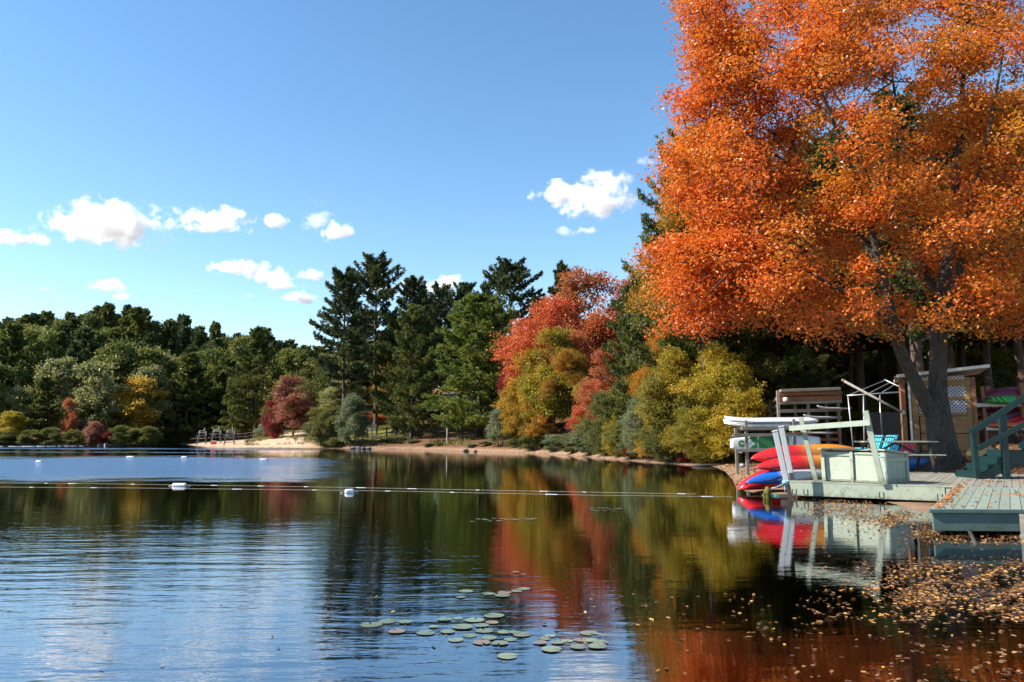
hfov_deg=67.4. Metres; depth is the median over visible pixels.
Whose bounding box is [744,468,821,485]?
kayak
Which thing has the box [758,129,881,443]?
pine tree
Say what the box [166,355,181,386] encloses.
broadleaf tree
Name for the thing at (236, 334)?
pine tree
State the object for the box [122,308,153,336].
pine tree
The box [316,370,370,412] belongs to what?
broadleaf tree
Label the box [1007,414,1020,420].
kayak
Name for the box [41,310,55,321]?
pine tree
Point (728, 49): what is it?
maple tree
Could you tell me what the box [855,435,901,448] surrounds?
pedal boat
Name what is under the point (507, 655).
lily pad
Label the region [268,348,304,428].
broadleaf tree
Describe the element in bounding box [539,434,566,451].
shrub
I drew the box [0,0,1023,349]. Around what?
sky
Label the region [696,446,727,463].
shrub
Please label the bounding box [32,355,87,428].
broadleaf tree
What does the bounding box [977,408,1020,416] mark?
kayak
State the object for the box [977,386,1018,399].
kayak
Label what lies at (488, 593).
lily pad
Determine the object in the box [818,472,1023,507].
deck leaves
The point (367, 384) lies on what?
broadleaf tree
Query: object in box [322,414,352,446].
shrub
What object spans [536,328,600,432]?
broadleaf tree
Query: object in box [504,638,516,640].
lily pad
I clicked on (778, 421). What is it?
paddleboard
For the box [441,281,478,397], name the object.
pine tree
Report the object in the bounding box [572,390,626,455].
shrub
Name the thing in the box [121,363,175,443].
broadleaf tree
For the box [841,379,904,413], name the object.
pole
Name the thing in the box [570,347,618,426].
broadleaf tree
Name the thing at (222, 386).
pine tree
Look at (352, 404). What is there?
shrub
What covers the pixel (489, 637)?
lily pad
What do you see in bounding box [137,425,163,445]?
shrub
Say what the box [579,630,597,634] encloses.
lily pad
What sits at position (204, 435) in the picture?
lifeguard chair
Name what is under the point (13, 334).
pine tree
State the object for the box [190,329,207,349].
pine tree
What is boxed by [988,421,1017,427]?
kayak
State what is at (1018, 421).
kayak
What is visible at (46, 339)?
broadleaf tree
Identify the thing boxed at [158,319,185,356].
pine tree
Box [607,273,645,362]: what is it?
broadleaf tree
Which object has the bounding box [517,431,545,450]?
shrub
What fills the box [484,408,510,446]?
shrub
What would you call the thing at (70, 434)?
shrub
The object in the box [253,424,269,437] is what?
shrub
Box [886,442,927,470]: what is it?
pedal boat
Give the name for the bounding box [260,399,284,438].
shrub
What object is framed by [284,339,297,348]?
pine tree
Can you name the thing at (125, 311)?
pine tree
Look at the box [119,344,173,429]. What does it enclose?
broadleaf tree
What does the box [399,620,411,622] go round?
lily pad
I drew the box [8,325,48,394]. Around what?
broadleaf tree
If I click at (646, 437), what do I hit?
shrub
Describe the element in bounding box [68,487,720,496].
buoy line
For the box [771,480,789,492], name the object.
rope knot
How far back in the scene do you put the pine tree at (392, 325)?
92.49 m
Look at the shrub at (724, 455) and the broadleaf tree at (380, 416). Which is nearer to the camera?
the shrub at (724, 455)
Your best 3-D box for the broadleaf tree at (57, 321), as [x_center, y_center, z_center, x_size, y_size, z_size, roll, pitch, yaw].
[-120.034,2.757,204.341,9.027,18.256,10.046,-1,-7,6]
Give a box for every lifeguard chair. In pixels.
[196,428,206,444]
[210,427,220,443]
[223,427,234,444]
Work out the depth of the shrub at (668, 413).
39.46 m
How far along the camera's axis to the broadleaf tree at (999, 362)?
51.26 m
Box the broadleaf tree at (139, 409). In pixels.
[109,374,180,437]
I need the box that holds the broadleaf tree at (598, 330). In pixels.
[542,264,644,385]
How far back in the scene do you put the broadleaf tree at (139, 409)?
117.59 m
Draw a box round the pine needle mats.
[932,480,1023,507]
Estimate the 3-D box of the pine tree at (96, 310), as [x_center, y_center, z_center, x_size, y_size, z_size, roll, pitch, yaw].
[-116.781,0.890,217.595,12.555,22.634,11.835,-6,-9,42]
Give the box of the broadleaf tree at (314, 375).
[292,373,332,415]
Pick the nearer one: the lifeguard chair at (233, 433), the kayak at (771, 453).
the kayak at (771, 453)
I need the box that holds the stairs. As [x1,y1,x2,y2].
[954,394,1023,478]
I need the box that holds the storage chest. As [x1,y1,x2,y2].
[818,448,909,483]
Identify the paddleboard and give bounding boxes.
[724,416,811,418]
[726,417,814,419]
[728,418,817,423]
[728,422,816,426]
[730,435,820,448]
[801,431,832,433]
[803,414,835,417]
[817,405,850,409]
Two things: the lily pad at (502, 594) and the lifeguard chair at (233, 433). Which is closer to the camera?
the lily pad at (502, 594)
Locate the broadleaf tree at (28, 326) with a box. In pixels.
[24,323,48,394]
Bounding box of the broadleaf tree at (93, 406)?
[58,360,128,433]
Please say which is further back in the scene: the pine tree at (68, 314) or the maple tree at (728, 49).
the pine tree at (68, 314)
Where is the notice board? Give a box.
[369,422,376,439]
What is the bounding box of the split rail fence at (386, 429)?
[366,427,405,436]
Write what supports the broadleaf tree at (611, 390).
on the ground at (448, 660)
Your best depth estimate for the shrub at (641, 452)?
42.31 m
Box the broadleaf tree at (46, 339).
[11,327,65,422]
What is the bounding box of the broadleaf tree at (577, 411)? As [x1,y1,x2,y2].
[565,403,585,452]
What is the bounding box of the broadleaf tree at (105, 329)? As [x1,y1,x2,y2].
[100,327,122,339]
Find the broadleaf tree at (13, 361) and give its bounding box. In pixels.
[0,329,28,388]
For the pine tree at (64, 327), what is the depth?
157.10 m
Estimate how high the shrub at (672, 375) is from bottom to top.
6.374 m
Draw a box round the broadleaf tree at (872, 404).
[814,392,891,441]
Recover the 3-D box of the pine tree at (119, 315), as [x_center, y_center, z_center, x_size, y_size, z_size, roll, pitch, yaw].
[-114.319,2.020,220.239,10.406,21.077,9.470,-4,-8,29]
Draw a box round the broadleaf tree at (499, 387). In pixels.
[495,358,515,392]
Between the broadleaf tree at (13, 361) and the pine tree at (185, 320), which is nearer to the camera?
the broadleaf tree at (13, 361)
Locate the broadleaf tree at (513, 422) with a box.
[498,381,534,449]
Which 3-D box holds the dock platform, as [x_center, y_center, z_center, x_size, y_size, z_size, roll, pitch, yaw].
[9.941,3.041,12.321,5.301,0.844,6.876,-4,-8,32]
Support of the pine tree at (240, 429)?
on the ground at (448, 660)
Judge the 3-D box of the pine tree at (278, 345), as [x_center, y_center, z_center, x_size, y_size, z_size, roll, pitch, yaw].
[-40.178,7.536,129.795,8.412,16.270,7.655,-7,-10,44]
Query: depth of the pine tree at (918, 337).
36.80 m
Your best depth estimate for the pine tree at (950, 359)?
41.84 m
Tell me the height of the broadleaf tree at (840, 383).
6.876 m
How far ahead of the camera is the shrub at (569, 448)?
56.02 m
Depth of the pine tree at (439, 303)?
106.50 m
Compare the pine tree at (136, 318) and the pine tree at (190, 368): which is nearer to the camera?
the pine tree at (190, 368)
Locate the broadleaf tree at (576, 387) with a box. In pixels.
[568,380,594,429]
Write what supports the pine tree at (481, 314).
on the ground at (448, 660)
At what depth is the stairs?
19.38 m
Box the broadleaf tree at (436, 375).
[429,349,448,394]
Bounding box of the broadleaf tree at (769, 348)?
[712,327,783,386]
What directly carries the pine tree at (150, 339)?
on the ground at (448, 660)
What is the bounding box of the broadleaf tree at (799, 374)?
[770,347,829,406]
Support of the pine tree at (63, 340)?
on the ground at (448, 660)
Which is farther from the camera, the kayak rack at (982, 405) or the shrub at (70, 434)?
the shrub at (70, 434)
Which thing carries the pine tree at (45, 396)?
on the ground at (448, 660)
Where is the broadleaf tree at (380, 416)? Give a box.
[362,411,387,422]
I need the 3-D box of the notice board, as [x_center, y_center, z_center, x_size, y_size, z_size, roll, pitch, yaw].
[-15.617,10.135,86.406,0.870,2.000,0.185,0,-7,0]
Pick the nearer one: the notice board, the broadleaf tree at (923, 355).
the broadleaf tree at (923, 355)
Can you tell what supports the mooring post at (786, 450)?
in the lake water
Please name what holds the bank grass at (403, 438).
on the ground at (448, 660)
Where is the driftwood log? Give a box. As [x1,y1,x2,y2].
[692,464,723,465]
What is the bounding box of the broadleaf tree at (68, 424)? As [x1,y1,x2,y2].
[59,397,80,439]
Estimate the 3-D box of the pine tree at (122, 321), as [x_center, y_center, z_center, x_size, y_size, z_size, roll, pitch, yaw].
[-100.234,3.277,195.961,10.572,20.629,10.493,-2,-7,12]
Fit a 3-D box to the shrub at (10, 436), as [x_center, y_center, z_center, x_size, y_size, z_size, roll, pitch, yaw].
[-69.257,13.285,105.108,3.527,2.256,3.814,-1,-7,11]
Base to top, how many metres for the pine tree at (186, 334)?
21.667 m
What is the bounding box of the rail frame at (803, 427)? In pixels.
[789,410,888,483]
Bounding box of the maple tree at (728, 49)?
[624,0,1023,471]
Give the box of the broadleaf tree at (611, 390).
[595,355,636,408]
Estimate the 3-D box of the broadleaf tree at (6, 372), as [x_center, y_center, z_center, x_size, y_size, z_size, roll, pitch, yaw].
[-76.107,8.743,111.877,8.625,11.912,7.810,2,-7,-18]
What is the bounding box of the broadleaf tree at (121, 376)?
[91,356,139,432]
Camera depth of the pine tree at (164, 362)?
137.33 m
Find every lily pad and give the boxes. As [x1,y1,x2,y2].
[360,622,381,626]
[379,619,396,622]
[388,629,404,632]
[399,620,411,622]
[416,630,434,634]
[437,617,451,619]
[441,629,454,632]
[448,638,462,641]
[452,624,472,628]
[459,589,472,591]
[463,634,476,636]
[465,617,483,621]
[473,640,489,643]
[475,623,488,626]
[475,628,492,632]
[482,592,495,594]
[482,635,495,639]
[484,613,503,617]
[486,620,498,623]
[492,640,507,644]
[495,593,509,596]
[497,630,508,633]
[497,653,517,658]
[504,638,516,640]
[513,632,530,636]
[533,640,546,643]
[541,646,561,651]
[551,640,563,643]
[570,644,585,648]
[573,638,584,641]
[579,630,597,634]
[584,638,595,641]
[588,643,606,647]
[592,639,607,643]
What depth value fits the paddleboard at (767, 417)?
28.30 m
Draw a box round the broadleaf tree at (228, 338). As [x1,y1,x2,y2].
[224,336,235,345]
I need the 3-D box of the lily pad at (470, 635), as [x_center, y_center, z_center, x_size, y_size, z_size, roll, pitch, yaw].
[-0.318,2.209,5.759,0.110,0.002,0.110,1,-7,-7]
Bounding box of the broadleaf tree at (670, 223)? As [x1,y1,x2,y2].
[621,168,766,369]
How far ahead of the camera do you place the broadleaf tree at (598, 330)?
79.54 m
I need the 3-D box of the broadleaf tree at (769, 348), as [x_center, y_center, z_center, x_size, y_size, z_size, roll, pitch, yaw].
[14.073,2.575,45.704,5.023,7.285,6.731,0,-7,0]
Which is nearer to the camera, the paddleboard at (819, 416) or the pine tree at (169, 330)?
the paddleboard at (819, 416)
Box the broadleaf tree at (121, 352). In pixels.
[82,339,147,432]
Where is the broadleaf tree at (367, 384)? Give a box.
[328,355,372,402]
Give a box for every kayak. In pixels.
[737,470,780,489]
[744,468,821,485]
[749,444,855,461]
[753,455,820,470]
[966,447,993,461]
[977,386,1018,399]
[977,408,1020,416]
[978,412,1020,422]
[983,396,1023,403]
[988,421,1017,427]
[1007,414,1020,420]
[1013,418,1023,423]
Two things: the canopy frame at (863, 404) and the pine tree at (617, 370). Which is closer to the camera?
the canopy frame at (863, 404)
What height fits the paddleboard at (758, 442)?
0.603 m
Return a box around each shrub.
[0,430,19,445]
[16,429,45,445]
[39,427,62,445]
[56,429,83,445]
[72,430,88,445]
[82,421,103,445]
[97,429,114,444]
[108,424,134,445]
[123,427,145,445]
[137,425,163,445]
[154,428,178,443]
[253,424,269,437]
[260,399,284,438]
[301,405,339,446]
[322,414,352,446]
[331,392,371,446]
[479,441,491,444]
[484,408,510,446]
[503,431,529,446]
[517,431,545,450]
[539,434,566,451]
[559,433,589,452]
[561,427,600,454]
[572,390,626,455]
[599,421,637,458]
[600,414,624,455]
[617,382,663,459]
[621,445,648,457]
[626,405,692,461]
[631,343,721,462]
[632,414,658,459]
[644,447,664,459]
[659,389,717,458]
[667,403,738,463]
[675,444,700,461]
[677,339,772,462]
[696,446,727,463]
[726,383,776,451]
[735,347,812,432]
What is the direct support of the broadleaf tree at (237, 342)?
on the ground at (448, 660)
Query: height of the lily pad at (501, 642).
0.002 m
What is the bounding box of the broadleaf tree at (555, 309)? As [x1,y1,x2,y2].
[483,293,603,436]
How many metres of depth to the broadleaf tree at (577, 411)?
54.69 m
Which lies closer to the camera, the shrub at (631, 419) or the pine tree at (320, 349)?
the shrub at (631, 419)
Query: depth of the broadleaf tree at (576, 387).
56.60 m
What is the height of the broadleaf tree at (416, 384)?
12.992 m
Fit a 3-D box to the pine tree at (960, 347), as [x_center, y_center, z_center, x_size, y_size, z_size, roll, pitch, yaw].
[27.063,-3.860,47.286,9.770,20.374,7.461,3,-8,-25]
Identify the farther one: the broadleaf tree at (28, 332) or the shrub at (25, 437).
the broadleaf tree at (28, 332)
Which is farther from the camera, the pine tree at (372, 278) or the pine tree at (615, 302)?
the pine tree at (372, 278)
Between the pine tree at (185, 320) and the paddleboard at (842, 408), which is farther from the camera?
the pine tree at (185, 320)
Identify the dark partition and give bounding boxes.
[869,412,901,443]
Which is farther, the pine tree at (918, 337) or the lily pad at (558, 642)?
the pine tree at (918, 337)
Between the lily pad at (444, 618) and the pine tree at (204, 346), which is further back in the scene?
the pine tree at (204, 346)
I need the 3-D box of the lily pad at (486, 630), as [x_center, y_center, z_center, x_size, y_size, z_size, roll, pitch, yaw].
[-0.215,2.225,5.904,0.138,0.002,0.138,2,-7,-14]
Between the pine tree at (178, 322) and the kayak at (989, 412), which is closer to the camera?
the kayak at (989, 412)
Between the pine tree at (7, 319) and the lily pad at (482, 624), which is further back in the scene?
the pine tree at (7, 319)
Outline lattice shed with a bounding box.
[894,364,989,458]
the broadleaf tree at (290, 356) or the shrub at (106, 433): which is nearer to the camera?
the shrub at (106, 433)
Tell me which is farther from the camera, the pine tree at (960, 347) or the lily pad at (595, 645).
the pine tree at (960, 347)
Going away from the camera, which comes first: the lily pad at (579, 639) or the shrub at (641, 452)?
the lily pad at (579, 639)
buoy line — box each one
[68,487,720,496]
[70,483,685,493]
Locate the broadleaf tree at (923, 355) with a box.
[908,347,927,360]
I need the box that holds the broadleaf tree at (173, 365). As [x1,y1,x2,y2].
[160,358,201,438]
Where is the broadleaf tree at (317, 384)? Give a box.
[288,353,341,417]
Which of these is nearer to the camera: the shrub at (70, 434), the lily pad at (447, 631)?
the lily pad at (447, 631)
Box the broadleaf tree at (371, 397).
[366,376,402,417]
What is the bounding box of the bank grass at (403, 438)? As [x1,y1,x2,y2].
[244,425,593,447]
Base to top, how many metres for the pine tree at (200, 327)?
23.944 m
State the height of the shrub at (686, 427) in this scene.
3.031 m
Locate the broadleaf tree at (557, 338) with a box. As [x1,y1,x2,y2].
[514,325,586,445]
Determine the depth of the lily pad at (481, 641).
5.57 m
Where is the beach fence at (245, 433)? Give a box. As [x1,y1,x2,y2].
[179,426,282,440]
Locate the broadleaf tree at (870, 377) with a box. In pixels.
[838,347,928,411]
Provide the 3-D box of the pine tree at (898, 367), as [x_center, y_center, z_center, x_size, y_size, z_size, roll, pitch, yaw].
[22.427,-3.918,43.929,8.226,20.163,10.771,0,-7,4]
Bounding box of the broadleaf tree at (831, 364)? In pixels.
[815,355,844,437]
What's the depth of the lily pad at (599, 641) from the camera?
5.58 m
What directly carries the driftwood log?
on the ground at (448, 660)
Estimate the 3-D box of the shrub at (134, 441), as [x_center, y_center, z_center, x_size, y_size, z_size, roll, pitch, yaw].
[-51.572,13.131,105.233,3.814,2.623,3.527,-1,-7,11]
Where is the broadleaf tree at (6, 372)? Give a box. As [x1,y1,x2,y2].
[0,361,21,424]
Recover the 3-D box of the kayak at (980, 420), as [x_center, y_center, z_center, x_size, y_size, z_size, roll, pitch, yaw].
[18.108,2.819,28.019,2.600,0.347,0.620,-4,-6,-7]
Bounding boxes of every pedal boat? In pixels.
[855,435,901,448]
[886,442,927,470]
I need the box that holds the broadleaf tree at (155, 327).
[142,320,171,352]
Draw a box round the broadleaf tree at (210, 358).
[188,346,235,439]
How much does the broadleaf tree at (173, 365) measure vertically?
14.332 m
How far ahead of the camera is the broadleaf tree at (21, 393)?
111.60 m
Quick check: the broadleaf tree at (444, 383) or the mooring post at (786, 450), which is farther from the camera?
the broadleaf tree at (444, 383)
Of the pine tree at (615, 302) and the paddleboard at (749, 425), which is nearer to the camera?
the paddleboard at (749, 425)
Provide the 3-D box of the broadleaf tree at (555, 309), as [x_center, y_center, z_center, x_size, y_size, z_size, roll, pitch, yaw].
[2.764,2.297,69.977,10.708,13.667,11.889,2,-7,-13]
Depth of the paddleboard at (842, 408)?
35.63 m
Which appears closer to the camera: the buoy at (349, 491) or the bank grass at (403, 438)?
the buoy at (349, 491)
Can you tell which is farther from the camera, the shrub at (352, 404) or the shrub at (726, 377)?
the shrub at (352, 404)
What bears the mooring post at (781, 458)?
in the lake water
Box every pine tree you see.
[0,320,34,402]
[3,316,16,324]
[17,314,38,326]
[19,376,66,441]
[31,312,41,323]
[35,317,51,326]
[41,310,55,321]
[44,330,69,400]
[55,326,101,430]
[56,322,74,393]
[64,311,76,321]
[65,316,82,336]
[84,331,107,385]
[89,305,101,315]
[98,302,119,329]
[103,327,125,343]
[110,313,121,326]
[117,315,134,341]
[120,304,133,317]
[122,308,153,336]
[123,305,151,342]
[141,332,160,362]
[155,351,219,442]
[156,357,171,424]
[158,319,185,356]
[171,344,199,427]
[175,314,182,326]
[175,325,195,354]
[176,313,193,352]
[188,343,218,437]
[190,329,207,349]
[193,325,207,336]
[196,357,242,439]
[205,320,224,343]
[207,337,229,432]
[211,365,260,439]
[218,355,279,438]
[221,325,289,437]
[233,331,241,337]
[235,343,248,362]
[257,325,275,361]
[258,340,287,424]
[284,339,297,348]
[299,344,311,350]
[304,265,378,406]
[310,345,330,353]
[319,250,425,427]
[337,311,387,411]
[366,313,418,429]
[372,302,444,437]
[390,274,442,405]
[393,302,471,401]
[416,280,462,415]
[420,292,521,436]
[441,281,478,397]
[460,280,508,402]
[464,256,545,359]
[526,298,544,327]
[540,259,580,327]
[593,277,662,432]
[609,299,728,362]
[617,128,789,382]
[706,165,834,399]
[728,157,841,431]
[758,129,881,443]
[783,142,817,436]
[790,126,931,442]
[797,83,1021,380]
[805,125,891,441]
[838,115,985,409]
[845,104,903,433]
[847,104,1023,379]
[879,89,1023,441]
[928,89,1023,442]
[930,163,1001,379]
[972,155,1022,436]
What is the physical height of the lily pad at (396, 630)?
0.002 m
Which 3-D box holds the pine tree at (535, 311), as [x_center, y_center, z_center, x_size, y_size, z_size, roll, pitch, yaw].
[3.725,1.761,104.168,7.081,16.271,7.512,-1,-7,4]
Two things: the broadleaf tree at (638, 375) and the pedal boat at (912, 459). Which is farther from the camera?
the broadleaf tree at (638, 375)
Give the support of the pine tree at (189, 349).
on the ground at (448, 660)
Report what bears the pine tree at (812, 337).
on the ground at (448, 660)
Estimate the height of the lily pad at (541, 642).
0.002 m
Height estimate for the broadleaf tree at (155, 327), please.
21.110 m
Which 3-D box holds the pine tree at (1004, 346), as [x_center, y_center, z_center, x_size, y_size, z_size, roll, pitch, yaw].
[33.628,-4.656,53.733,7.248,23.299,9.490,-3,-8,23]
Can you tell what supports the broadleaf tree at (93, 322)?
on the ground at (448, 660)
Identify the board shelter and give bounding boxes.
[768,387,841,444]
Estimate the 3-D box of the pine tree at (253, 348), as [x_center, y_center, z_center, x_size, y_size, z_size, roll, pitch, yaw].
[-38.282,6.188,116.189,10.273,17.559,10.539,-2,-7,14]
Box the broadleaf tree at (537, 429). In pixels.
[517,399,558,450]
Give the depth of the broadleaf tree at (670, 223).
40.61 m
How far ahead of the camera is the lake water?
9.37 m
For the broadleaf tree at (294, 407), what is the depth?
93.95 m
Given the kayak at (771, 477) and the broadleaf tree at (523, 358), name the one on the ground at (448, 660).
the broadleaf tree at (523, 358)
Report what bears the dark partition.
on the ground at (448, 660)
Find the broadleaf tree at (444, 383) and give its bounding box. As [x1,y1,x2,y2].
[432,360,496,399]
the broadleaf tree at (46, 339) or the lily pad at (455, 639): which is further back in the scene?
the broadleaf tree at (46, 339)
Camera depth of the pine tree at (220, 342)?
145.11 m
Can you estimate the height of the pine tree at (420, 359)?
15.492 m
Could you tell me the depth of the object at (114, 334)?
153.89 m
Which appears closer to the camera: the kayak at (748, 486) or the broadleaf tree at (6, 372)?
the kayak at (748, 486)
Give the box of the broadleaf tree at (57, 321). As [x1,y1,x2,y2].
[50,316,69,333]
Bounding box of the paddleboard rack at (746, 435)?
[732,419,796,474]
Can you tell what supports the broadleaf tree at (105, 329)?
on the ground at (448, 660)
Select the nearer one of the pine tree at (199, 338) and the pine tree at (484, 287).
the pine tree at (484, 287)
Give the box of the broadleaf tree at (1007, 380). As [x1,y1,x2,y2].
[975,368,1015,419]
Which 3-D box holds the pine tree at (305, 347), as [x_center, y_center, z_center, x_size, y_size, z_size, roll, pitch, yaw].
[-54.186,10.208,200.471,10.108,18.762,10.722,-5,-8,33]
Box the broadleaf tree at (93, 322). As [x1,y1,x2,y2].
[75,310,104,333]
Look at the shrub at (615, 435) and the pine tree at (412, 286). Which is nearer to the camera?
the shrub at (615, 435)
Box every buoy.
[169,483,189,485]
[340,489,356,492]
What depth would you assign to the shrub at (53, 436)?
104.82 m
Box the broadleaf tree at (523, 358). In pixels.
[490,347,547,443]
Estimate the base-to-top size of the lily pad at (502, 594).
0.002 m
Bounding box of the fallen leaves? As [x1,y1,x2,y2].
[718,445,1023,484]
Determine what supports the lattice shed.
on the ground at (448, 660)
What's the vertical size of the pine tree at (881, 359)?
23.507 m
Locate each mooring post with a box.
[772,430,792,499]
[778,425,797,495]
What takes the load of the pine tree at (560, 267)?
on the ground at (448, 660)
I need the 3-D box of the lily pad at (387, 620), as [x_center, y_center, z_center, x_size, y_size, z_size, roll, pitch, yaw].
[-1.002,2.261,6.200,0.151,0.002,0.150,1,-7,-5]
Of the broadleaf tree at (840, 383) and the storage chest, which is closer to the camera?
the storage chest
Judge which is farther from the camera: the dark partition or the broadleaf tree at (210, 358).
the broadleaf tree at (210, 358)
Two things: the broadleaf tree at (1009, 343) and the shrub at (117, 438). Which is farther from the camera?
the shrub at (117, 438)
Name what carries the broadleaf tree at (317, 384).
on the ground at (448, 660)
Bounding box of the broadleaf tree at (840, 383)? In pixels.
[830,350,897,411]
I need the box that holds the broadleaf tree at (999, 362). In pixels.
[953,347,1015,436]
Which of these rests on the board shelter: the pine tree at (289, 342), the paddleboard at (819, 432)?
the paddleboard at (819, 432)
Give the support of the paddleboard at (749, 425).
on the paddleboard rack at (746, 435)
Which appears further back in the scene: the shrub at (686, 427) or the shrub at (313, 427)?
the shrub at (313, 427)
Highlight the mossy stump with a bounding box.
[763,486,771,498]
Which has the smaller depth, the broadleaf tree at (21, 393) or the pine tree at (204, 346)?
the broadleaf tree at (21, 393)
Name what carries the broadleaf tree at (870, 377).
on the ground at (448, 660)
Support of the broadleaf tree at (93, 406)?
on the ground at (448, 660)
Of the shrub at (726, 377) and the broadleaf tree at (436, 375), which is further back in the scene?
the broadleaf tree at (436, 375)
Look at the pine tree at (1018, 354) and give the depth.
40.07 m
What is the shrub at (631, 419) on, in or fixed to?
on the ground at (448, 660)
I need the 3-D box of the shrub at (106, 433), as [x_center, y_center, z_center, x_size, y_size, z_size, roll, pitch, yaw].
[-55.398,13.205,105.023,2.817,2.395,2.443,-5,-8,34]
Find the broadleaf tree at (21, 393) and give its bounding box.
[0,385,40,429]
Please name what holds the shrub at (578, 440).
on the ground at (448, 660)
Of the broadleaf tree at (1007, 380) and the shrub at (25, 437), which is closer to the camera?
the broadleaf tree at (1007, 380)
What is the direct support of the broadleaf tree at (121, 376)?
on the ground at (448, 660)
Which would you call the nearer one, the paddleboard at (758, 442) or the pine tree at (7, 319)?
the paddleboard at (758, 442)
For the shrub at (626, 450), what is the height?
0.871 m
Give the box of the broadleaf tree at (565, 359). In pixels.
[534,346,595,433]
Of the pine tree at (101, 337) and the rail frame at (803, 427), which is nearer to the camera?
the rail frame at (803, 427)
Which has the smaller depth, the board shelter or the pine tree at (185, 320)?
the board shelter
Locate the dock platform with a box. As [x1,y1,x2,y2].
[928,487,1023,544]
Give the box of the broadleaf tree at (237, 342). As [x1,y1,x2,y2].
[228,334,249,358]
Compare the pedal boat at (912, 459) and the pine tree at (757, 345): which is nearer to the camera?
the pedal boat at (912, 459)
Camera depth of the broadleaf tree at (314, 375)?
117.11 m
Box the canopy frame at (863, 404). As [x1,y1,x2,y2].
[847,380,898,447]
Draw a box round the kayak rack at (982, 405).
[977,383,1023,449]
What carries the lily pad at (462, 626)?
on the lake water
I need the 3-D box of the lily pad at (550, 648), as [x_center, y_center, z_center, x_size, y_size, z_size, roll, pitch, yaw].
[0.276,2.160,5.387,0.145,0.002,0.144,-2,-7,13]
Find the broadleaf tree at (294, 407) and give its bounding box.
[270,375,318,436]
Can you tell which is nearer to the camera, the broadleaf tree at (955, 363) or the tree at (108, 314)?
the broadleaf tree at (955, 363)
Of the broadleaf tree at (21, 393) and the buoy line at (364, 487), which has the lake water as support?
the buoy line at (364, 487)
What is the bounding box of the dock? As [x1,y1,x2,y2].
[779,472,1023,500]
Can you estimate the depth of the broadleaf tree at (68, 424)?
110.55 m
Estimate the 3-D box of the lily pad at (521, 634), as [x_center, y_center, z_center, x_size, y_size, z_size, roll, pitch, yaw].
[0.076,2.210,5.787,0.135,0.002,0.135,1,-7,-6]
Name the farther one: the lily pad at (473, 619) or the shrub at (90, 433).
the shrub at (90, 433)
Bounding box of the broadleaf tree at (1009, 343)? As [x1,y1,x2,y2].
[974,339,1023,376]
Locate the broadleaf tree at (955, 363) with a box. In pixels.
[908,342,978,380]
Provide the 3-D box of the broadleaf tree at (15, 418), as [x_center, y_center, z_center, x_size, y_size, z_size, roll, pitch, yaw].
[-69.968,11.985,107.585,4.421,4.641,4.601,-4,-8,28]
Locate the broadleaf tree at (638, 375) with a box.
[622,324,699,396]
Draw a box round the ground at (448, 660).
[0,388,1023,681]
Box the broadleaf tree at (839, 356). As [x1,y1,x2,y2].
[826,352,853,436]
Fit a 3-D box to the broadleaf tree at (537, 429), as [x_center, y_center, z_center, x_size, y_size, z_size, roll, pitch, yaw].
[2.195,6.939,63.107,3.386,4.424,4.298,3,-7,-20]
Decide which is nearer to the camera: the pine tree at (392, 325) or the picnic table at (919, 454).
the picnic table at (919, 454)
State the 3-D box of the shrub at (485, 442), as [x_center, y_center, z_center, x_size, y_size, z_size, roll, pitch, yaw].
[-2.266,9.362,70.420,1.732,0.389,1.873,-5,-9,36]
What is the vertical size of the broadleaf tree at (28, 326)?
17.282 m
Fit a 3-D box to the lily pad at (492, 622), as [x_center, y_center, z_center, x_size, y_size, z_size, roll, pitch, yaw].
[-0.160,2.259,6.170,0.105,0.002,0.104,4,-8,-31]
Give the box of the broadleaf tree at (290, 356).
[257,346,315,431]
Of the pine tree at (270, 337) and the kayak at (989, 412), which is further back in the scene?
the pine tree at (270, 337)
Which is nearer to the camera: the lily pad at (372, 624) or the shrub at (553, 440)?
the lily pad at (372, 624)
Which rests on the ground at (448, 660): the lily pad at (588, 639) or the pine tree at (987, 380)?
the pine tree at (987, 380)
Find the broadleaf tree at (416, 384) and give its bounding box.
[377,362,431,416]
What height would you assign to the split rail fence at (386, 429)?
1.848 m
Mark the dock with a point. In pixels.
(930, 488)
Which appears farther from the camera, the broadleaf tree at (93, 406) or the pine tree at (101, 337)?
the pine tree at (101, 337)
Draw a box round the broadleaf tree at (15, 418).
[0,410,28,442]
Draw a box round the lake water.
[0,444,1023,677]
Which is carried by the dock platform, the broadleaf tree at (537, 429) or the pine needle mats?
the pine needle mats
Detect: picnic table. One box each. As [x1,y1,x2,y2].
[446,433,463,440]
[459,431,478,438]
[854,441,945,472]
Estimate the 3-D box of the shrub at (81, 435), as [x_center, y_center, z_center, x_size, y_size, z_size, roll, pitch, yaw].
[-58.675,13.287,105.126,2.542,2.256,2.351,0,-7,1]
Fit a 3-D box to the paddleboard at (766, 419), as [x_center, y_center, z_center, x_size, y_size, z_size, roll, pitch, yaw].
[9.504,2.906,28.289,3.250,0.232,0.711,0,-7,-3]
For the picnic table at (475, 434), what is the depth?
78.06 m
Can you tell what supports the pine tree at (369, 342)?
on the ground at (448, 660)
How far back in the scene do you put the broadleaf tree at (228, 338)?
202.62 m

